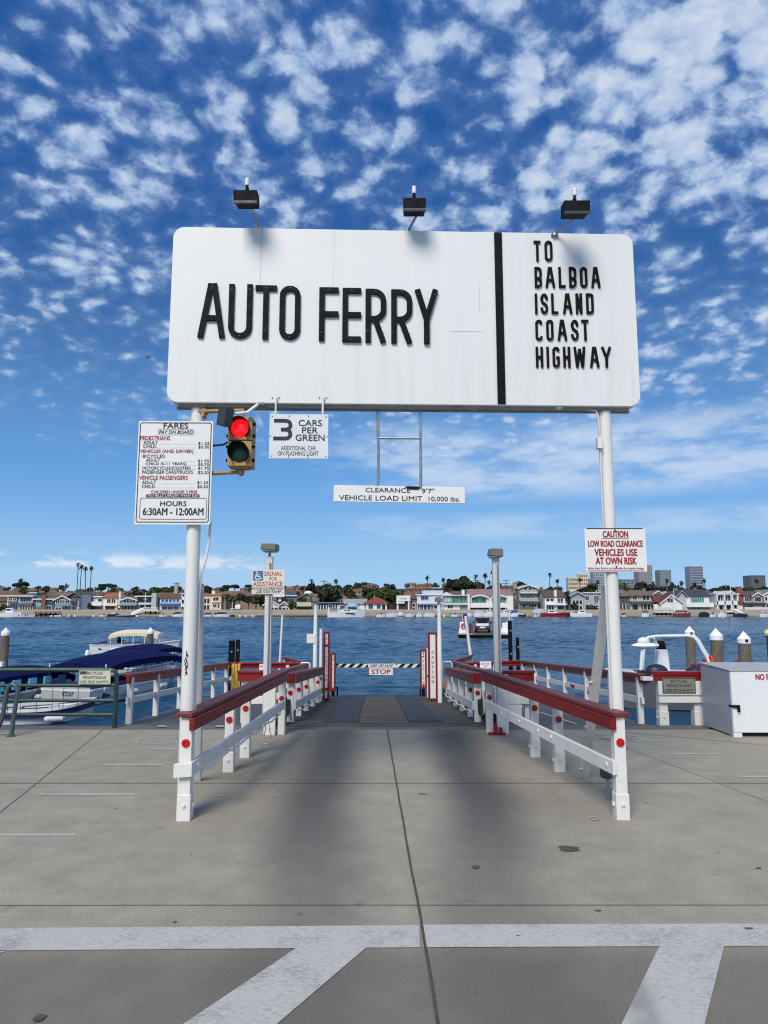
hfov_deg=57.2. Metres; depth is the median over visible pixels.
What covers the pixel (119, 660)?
canopy boat
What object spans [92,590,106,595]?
hillside house
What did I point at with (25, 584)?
pine tree
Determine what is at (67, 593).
hillside house
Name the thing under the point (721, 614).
moored boat
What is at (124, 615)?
moored boat
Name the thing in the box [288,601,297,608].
bush
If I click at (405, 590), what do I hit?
hill
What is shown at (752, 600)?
waterfront house
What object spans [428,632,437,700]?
caution board
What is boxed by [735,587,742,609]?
waterfront house
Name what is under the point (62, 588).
tree
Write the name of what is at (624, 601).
waterfront house
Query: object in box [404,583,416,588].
hillside house
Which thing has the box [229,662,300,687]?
back rail
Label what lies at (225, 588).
tree
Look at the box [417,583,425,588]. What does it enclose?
hillside house
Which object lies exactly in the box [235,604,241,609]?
parked van
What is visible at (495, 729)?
floor bracket
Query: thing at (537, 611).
moored boat
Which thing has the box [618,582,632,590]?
tree
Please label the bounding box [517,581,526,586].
tree
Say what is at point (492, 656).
dock pile
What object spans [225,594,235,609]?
tree
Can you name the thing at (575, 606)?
bush
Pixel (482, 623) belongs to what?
parked car
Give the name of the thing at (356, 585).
tree
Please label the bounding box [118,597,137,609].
waterfront house
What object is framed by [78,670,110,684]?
ramp notice
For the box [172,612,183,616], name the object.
moored boat
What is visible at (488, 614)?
moored boat
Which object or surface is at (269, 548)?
lamp post
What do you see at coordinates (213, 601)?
waterfront house
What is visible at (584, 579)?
office tower
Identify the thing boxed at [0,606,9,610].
bush
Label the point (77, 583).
palm tree
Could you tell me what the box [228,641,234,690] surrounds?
steel pile
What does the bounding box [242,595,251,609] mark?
tree
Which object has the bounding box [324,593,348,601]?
hillside house
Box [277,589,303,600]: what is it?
hillside house
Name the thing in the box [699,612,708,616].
moored boat
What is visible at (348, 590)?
tree
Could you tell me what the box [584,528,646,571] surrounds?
caution sign
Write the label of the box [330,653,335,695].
caution board
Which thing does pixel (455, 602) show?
waterfront house
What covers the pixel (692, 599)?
window
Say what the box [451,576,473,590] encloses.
tree
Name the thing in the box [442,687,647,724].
side ramp
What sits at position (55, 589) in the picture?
hillside house
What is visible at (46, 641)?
water
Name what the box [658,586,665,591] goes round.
tree
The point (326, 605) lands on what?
waterfront house
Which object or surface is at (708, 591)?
waterfront house
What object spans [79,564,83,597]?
palm tree
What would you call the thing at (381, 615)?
moored boat
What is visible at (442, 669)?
pipe hoop
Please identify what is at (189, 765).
guard rail
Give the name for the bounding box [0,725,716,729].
seawall
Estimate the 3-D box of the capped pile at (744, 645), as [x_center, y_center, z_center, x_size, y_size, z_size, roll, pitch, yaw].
[13.094,6.158,25.402,0.472,3.675,0.482,0,-8,0]
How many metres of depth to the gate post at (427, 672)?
17.87 m
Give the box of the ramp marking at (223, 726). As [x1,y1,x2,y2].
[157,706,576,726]
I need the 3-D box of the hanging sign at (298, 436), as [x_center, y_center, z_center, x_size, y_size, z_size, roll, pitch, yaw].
[-0.778,-0.782,6.440,0.534,0.598,0.035,0,-8,-2]
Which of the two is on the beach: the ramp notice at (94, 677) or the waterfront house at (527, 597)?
the waterfront house at (527, 597)
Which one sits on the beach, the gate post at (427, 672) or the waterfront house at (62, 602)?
the waterfront house at (62, 602)
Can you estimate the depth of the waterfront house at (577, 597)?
241.15 m
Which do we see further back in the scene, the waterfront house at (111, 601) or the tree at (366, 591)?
the tree at (366, 591)
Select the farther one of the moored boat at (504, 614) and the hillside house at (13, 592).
the hillside house at (13, 592)
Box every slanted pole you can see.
[278,615,282,669]
[464,616,472,661]
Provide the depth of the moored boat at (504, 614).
227.03 m
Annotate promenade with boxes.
[0,610,767,611]
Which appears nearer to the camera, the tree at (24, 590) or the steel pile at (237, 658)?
the steel pile at (237, 658)
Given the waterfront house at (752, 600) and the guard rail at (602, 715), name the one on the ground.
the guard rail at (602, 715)
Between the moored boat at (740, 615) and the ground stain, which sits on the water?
the moored boat at (740, 615)
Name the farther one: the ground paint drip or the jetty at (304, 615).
the jetty at (304, 615)
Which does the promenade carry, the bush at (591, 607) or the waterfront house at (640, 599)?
the bush at (591, 607)
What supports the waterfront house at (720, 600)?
on the beach
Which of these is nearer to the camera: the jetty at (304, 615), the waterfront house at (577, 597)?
the jetty at (304, 615)
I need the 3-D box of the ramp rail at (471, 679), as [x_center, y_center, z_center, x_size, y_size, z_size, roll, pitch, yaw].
[1.486,3.491,13.734,0.209,1.169,5.159,0,-8,0]
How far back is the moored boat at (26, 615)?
221.07 m
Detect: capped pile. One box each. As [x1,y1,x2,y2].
[0,628,10,665]
[147,627,153,643]
[684,626,695,667]
[709,628,723,661]
[737,631,751,661]
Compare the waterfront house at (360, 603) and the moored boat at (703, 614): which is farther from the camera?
the waterfront house at (360, 603)
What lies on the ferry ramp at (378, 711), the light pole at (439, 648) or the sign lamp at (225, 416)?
the light pole at (439, 648)
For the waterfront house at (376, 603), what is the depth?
240.84 m
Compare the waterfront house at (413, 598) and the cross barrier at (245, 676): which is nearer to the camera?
the cross barrier at (245, 676)
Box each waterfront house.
[0,595,17,609]
[16,592,45,609]
[32,594,62,609]
[53,595,80,609]
[66,592,96,609]
[91,596,103,609]
[102,591,129,609]
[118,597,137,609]
[134,593,159,609]
[159,583,181,609]
[180,593,183,609]
[204,590,225,609]
[222,595,232,609]
[262,600,290,609]
[273,591,299,609]
[295,591,316,609]
[317,602,342,609]
[342,599,366,609]
[345,603,358,609]
[364,595,388,609]
[396,595,409,609]
[410,595,416,609]
[415,590,443,609]
[442,592,469,609]
[461,589,513,609]
[510,582,516,609]
[512,584,539,609]
[538,589,541,608]
[538,589,566,609]
[565,591,585,609]
[580,592,600,609]
[619,590,629,609]
[626,588,654,609]
[646,590,666,594]
[651,594,684,609]
[666,590,687,609]
[672,588,713,609]
[704,590,713,602]
[709,591,738,609]
[733,591,767,609]
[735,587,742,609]
[755,590,767,606]
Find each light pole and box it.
[307,598,319,698]
[435,598,442,702]
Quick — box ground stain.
[33,793,761,1021]
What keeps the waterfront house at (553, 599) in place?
on the beach
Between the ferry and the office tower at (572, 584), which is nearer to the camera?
the ferry
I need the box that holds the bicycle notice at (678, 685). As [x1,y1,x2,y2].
[662,678,695,692]
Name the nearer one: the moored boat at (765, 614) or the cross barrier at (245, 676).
the cross barrier at (245, 676)
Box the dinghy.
[0,697,96,724]
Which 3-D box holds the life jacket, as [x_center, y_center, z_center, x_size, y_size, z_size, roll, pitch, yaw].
[11.656,5.427,25.198,0.420,0.550,0.215,0,-8,0]
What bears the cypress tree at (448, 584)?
on the hill
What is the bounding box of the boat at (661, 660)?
[605,634,709,710]
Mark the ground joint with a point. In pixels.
(427, 958)
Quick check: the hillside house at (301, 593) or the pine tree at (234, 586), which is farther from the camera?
the pine tree at (234, 586)
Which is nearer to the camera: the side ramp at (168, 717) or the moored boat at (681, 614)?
the side ramp at (168, 717)
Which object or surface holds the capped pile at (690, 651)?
in the water
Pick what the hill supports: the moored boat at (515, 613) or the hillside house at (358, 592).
the hillside house at (358, 592)
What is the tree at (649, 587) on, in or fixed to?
on the hill
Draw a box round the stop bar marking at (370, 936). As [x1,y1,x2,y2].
[0,923,767,949]
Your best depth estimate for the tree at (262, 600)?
241.18 m
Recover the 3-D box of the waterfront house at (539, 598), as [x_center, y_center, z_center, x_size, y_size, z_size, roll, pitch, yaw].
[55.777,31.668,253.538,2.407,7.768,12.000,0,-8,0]
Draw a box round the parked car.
[473,617,491,632]
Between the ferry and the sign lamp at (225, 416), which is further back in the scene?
the ferry
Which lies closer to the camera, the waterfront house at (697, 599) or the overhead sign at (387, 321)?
the overhead sign at (387, 321)
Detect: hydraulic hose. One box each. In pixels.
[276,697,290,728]
[477,697,496,723]
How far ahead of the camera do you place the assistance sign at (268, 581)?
10.72 m
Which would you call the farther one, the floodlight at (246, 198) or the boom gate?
the boom gate
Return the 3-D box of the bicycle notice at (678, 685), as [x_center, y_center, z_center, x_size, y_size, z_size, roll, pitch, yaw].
[4.521,2.661,10.790,0.508,0.235,0.013,0,-8,0]
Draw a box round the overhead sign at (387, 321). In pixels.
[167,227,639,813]
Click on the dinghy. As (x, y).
(59, 707)
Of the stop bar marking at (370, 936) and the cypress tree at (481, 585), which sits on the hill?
the cypress tree at (481, 585)
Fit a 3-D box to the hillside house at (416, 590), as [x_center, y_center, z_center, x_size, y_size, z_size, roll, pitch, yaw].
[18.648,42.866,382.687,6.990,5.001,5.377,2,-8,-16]
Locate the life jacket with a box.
[703,656,713,665]
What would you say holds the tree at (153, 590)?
on the hill
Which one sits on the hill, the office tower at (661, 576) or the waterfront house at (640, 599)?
the office tower at (661, 576)
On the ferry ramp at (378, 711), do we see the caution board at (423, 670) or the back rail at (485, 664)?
the caution board at (423, 670)
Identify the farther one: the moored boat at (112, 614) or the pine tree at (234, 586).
the pine tree at (234, 586)
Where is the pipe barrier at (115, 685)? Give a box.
[0,667,118,727]
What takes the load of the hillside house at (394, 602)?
on the hill
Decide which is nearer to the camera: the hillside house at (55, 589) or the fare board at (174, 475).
the fare board at (174, 475)
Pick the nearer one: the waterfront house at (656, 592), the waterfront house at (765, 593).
the waterfront house at (765, 593)
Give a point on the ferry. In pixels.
(480, 633)
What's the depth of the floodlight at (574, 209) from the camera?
6.39 m
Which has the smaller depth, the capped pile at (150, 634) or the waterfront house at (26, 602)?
the capped pile at (150, 634)
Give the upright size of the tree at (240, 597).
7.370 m
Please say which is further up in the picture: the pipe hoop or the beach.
the beach
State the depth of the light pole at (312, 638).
16.60 m
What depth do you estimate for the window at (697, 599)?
241.07 m
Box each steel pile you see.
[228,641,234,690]
[235,640,239,661]
[508,621,512,669]
[516,637,519,669]
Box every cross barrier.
[236,670,276,722]
[502,670,534,719]
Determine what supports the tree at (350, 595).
on the beach
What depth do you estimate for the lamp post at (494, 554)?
10.80 m
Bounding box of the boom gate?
[336,664,420,695]
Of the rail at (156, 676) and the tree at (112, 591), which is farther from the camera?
the tree at (112, 591)
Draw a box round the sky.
[0,0,767,591]
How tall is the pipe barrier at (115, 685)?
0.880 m
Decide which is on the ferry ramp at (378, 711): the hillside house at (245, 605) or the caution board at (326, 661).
the caution board at (326, 661)
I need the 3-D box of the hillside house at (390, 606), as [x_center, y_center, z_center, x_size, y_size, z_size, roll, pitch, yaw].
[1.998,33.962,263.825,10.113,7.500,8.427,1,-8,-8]
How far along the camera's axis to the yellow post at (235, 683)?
17.77 m
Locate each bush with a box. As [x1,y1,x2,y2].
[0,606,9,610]
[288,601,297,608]
[570,603,578,609]
[585,604,598,609]
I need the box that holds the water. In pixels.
[0,616,767,724]
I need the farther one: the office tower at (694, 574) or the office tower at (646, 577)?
the office tower at (694, 574)
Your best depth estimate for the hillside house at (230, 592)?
263.39 m
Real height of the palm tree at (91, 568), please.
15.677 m
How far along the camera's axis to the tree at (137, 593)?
368.38 m
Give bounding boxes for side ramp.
[120,694,309,724]
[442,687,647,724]
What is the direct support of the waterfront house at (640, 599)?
on the beach
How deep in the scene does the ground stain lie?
4.88 m
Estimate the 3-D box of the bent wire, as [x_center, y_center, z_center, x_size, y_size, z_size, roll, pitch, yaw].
[-1.534,2.875,9.256,0.118,0.336,0.074,0,-8,0]
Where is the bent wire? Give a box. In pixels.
[263,721,270,743]
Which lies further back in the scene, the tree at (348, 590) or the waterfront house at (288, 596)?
the tree at (348, 590)
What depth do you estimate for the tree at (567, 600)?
243.53 m
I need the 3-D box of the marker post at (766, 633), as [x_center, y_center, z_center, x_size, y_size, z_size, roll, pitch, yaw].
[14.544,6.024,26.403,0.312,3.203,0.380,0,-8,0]
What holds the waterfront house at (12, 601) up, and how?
on the beach
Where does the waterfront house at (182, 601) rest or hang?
on the beach
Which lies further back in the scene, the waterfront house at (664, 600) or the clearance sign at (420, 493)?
the waterfront house at (664, 600)
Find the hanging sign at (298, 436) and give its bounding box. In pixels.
[269,395,327,458]
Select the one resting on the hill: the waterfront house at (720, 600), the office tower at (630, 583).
the office tower at (630, 583)
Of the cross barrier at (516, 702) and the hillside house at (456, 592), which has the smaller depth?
the cross barrier at (516, 702)
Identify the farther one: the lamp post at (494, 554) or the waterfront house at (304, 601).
the waterfront house at (304, 601)
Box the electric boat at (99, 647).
[89,629,179,654]
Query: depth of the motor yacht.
218.35 m
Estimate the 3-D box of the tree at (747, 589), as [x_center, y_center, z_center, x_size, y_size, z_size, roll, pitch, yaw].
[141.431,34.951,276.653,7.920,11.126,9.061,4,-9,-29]
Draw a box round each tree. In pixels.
[16,581,29,586]
[19,587,28,593]
[41,586,49,592]
[58,585,65,592]
[75,563,79,609]
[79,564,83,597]
[83,567,87,594]
[87,603,93,609]
[88,566,94,594]
[107,589,118,592]
[132,590,143,595]
[146,587,161,595]
[162,588,173,592]
[204,585,211,593]
[219,585,229,591]
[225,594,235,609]
[230,584,239,590]
[235,593,245,609]
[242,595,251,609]
[251,594,259,609]
[259,595,264,609]
[306,583,317,594]
[317,585,330,601]
[324,586,342,601]
[342,588,357,598]
[342,592,355,598]
[353,583,365,588]
[362,588,373,597]
[365,587,403,609]
[384,584,395,588]
[445,578,451,591]
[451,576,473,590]
[472,582,484,588]
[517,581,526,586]
[564,591,569,608]
[576,588,588,591]
[581,583,597,591]
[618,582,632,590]
[634,581,646,589]
[645,584,657,591]
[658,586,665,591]
[667,584,682,588]
[708,588,720,591]
[742,587,754,590]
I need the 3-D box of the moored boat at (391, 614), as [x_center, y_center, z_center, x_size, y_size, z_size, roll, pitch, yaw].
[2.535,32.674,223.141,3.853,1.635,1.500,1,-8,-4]
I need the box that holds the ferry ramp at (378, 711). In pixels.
[285,695,485,726]
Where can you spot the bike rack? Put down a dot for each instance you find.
(15, 704)
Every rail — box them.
[124,662,230,723]
[173,670,288,820]
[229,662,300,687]
[276,657,309,700]
[287,667,322,721]
[444,667,480,721]
[449,655,486,712]
[461,660,519,686]
[479,670,629,819]
[519,660,652,723]
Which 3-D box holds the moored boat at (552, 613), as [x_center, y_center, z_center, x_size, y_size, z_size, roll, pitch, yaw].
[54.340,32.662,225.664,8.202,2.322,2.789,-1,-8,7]
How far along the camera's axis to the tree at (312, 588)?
259.75 m
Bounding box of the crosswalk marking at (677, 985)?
[0,945,723,1023]
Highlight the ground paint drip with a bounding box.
[218,749,646,819]
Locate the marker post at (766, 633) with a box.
[764,629,767,656]
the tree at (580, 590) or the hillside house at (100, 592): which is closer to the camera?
the hillside house at (100, 592)
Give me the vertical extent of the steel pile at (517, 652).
3.587 m
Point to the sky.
(125, 125)
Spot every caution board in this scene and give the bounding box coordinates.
[323,632,329,700]
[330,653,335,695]
[420,650,426,695]
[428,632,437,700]
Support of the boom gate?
on the ferry ramp at (378, 711)
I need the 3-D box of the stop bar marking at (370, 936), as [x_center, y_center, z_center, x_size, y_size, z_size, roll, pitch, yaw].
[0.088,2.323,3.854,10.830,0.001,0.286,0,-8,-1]
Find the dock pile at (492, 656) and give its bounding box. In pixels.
[491,653,493,670]
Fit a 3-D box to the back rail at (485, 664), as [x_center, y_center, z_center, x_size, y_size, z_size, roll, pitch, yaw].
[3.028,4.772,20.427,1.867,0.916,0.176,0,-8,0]
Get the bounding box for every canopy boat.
[0,665,75,703]
[41,650,181,704]
[98,643,181,674]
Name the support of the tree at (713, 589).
on the hill
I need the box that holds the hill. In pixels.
[41,588,440,598]
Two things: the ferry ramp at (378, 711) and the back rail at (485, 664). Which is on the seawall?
the ferry ramp at (378, 711)
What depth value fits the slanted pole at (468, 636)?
23.62 m
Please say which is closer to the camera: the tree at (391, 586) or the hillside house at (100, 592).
the hillside house at (100, 592)
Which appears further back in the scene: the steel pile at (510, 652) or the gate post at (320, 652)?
the steel pile at (510, 652)
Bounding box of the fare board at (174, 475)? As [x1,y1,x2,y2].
[134,421,213,524]
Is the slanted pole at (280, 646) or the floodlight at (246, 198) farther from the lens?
the slanted pole at (280, 646)
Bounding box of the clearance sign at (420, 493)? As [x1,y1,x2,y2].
[333,410,464,503]
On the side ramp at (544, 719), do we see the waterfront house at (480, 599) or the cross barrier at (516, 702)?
the cross barrier at (516, 702)
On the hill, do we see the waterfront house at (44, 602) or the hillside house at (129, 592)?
the hillside house at (129, 592)
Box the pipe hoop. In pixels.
[442,661,452,681]
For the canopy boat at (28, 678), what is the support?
on the water
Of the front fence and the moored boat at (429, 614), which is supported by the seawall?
the front fence
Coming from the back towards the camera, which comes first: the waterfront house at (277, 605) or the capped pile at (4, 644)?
the waterfront house at (277, 605)
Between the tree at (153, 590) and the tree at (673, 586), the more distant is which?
the tree at (673, 586)
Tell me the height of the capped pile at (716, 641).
3.759 m
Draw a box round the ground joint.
[2,730,767,1023]
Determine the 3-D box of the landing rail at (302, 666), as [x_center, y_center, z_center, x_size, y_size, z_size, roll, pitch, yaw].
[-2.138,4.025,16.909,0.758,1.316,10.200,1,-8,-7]
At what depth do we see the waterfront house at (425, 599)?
241.06 m
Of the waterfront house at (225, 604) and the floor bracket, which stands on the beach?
the waterfront house at (225, 604)
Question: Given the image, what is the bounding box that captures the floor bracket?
[488,723,505,734]
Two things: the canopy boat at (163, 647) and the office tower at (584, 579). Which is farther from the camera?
the office tower at (584, 579)
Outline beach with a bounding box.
[0,612,763,616]
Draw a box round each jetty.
[33,611,61,615]
[131,607,159,614]
[283,615,326,616]
[561,609,577,615]
[652,608,673,615]
[723,609,742,613]
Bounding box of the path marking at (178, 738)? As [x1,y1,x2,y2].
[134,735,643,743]
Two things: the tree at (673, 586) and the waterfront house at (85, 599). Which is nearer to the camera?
the waterfront house at (85, 599)
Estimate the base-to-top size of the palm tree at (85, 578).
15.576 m
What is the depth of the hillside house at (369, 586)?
425.54 m
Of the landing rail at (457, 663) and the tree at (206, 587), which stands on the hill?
the tree at (206, 587)
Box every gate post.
[319,629,321,701]
[426,648,427,697]
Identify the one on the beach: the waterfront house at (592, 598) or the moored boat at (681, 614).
the waterfront house at (592, 598)
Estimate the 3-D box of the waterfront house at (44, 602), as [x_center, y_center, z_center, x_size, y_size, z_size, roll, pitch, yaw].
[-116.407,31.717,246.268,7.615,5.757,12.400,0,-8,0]
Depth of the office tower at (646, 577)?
1644.47 m
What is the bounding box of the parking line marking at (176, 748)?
[0,741,767,835]
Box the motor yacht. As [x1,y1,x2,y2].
[327,605,364,616]
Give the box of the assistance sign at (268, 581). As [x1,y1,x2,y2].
[252,570,284,593]
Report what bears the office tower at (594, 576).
on the hill
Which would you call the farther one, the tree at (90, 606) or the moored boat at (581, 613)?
the tree at (90, 606)
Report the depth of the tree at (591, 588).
346.46 m
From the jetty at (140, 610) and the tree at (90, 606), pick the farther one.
the tree at (90, 606)
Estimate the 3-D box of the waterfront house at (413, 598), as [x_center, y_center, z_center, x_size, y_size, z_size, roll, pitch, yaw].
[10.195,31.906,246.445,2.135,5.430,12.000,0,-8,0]
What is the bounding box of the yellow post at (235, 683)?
[231,663,240,689]
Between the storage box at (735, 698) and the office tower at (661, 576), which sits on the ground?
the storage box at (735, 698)
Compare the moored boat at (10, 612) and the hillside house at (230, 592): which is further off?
the hillside house at (230, 592)
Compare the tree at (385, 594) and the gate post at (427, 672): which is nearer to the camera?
the gate post at (427, 672)
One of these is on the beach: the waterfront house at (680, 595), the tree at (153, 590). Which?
the waterfront house at (680, 595)
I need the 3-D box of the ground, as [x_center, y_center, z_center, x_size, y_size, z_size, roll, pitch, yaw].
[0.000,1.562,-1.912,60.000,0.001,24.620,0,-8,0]
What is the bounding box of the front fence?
[649,671,703,724]
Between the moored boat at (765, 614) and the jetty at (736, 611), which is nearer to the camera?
the moored boat at (765, 614)
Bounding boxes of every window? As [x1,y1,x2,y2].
[690,597,694,602]
[695,597,699,602]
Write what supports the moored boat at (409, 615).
on the water
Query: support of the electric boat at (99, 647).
on the water
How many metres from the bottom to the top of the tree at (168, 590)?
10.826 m
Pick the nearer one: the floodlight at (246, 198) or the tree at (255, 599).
the floodlight at (246, 198)
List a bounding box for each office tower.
[566,577,578,591]
[576,574,587,588]
[590,572,604,591]
[618,579,634,587]
[634,565,652,584]
[655,570,671,590]
[685,566,703,588]
[743,575,765,589]
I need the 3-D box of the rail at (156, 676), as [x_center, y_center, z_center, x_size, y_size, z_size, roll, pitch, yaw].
[-3.960,3.583,14.363,0.130,1.230,7.185,0,-8,0]
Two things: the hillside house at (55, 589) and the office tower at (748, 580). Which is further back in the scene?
the office tower at (748, 580)
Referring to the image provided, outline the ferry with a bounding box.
[458,611,509,637]
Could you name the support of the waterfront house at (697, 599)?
on the beach
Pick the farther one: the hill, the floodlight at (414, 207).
the hill
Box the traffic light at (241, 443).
[198,407,255,475]
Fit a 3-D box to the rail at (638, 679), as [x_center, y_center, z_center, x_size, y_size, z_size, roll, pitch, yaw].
[3.981,3.804,15.520,0.185,1.359,9.734,0,-8,-1]
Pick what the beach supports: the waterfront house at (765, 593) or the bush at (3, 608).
the waterfront house at (765, 593)
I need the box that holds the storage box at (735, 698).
[699,662,767,736]
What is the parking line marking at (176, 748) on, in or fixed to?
on the ground
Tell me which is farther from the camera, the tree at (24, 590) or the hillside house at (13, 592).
the tree at (24, 590)
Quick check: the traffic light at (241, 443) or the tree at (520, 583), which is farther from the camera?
the tree at (520, 583)
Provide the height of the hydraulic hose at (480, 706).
0.368 m
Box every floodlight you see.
[233,178,261,227]
[403,186,425,230]
[551,188,590,236]
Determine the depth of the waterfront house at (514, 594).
247.25 m
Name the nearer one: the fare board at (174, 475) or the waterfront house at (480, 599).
the fare board at (174, 475)
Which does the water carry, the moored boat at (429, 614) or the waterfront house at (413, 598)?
the moored boat at (429, 614)
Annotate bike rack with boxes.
[0,682,19,736]
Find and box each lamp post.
[260,543,278,725]
[487,548,502,703]
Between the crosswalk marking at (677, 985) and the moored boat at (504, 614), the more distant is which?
the moored boat at (504, 614)
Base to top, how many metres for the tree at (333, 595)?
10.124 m
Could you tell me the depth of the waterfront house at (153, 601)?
240.78 m
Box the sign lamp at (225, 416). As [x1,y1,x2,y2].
[216,402,266,426]
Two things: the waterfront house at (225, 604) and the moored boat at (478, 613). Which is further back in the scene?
the waterfront house at (225, 604)
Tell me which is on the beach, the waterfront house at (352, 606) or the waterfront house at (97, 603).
the waterfront house at (97, 603)
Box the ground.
[0,730,767,1023]
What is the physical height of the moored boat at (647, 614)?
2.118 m
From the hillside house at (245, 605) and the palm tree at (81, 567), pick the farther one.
the hillside house at (245, 605)
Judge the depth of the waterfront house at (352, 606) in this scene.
238.27 m
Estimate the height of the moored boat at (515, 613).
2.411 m
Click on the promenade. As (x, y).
(370, 610)
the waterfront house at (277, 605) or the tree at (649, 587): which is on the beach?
the waterfront house at (277, 605)
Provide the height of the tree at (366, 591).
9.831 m
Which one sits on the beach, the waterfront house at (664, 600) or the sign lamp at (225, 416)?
the waterfront house at (664, 600)
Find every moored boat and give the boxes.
[0,608,21,616]
[17,614,34,616]
[108,612,118,616]
[115,615,134,616]
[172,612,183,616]
[213,612,229,616]
[376,612,385,616]
[386,612,397,616]
[405,613,414,616]
[424,613,434,616]
[473,610,483,616]
[484,610,492,616]
[501,610,508,616]
[511,610,519,616]
[532,609,547,616]
[540,610,566,616]
[570,610,591,616]
[641,611,649,616]
[673,611,690,616]
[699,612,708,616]
[717,611,726,616]
[733,613,747,616]
[758,611,767,616]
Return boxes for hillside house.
[0,589,21,594]
[49,587,58,591]
[54,591,72,594]
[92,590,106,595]
[125,589,143,596]
[220,589,245,594]
[230,592,255,609]
[253,594,276,609]
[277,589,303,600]
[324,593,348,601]
[352,588,363,595]
[363,584,374,589]
[388,601,392,609]
[393,591,413,609]
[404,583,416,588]
[411,586,424,593]
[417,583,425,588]
[449,590,465,594]
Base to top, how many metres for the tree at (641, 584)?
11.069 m
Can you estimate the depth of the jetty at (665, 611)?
231.71 m
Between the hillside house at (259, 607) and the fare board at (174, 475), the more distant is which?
the hillside house at (259, 607)
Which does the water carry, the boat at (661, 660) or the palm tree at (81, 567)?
the boat at (661, 660)
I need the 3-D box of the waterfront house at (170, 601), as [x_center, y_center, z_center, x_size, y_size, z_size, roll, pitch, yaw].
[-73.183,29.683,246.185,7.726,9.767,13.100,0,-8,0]
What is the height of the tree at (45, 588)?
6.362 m
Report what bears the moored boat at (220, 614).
on the water
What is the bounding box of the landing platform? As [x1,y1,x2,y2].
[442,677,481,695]
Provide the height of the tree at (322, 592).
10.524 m
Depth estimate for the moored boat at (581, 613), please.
223.76 m
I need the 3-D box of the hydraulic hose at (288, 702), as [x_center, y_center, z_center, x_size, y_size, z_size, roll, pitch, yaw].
[-1.604,3.089,10.839,0.293,0.368,0.920,0,-8,0]
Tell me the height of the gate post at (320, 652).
1.690 m
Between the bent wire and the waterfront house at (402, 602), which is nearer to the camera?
the bent wire
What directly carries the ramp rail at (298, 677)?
on the ferry ramp at (378, 711)
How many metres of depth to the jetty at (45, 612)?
229.88 m
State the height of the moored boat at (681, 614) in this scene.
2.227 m
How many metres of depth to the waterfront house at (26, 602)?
241.02 m

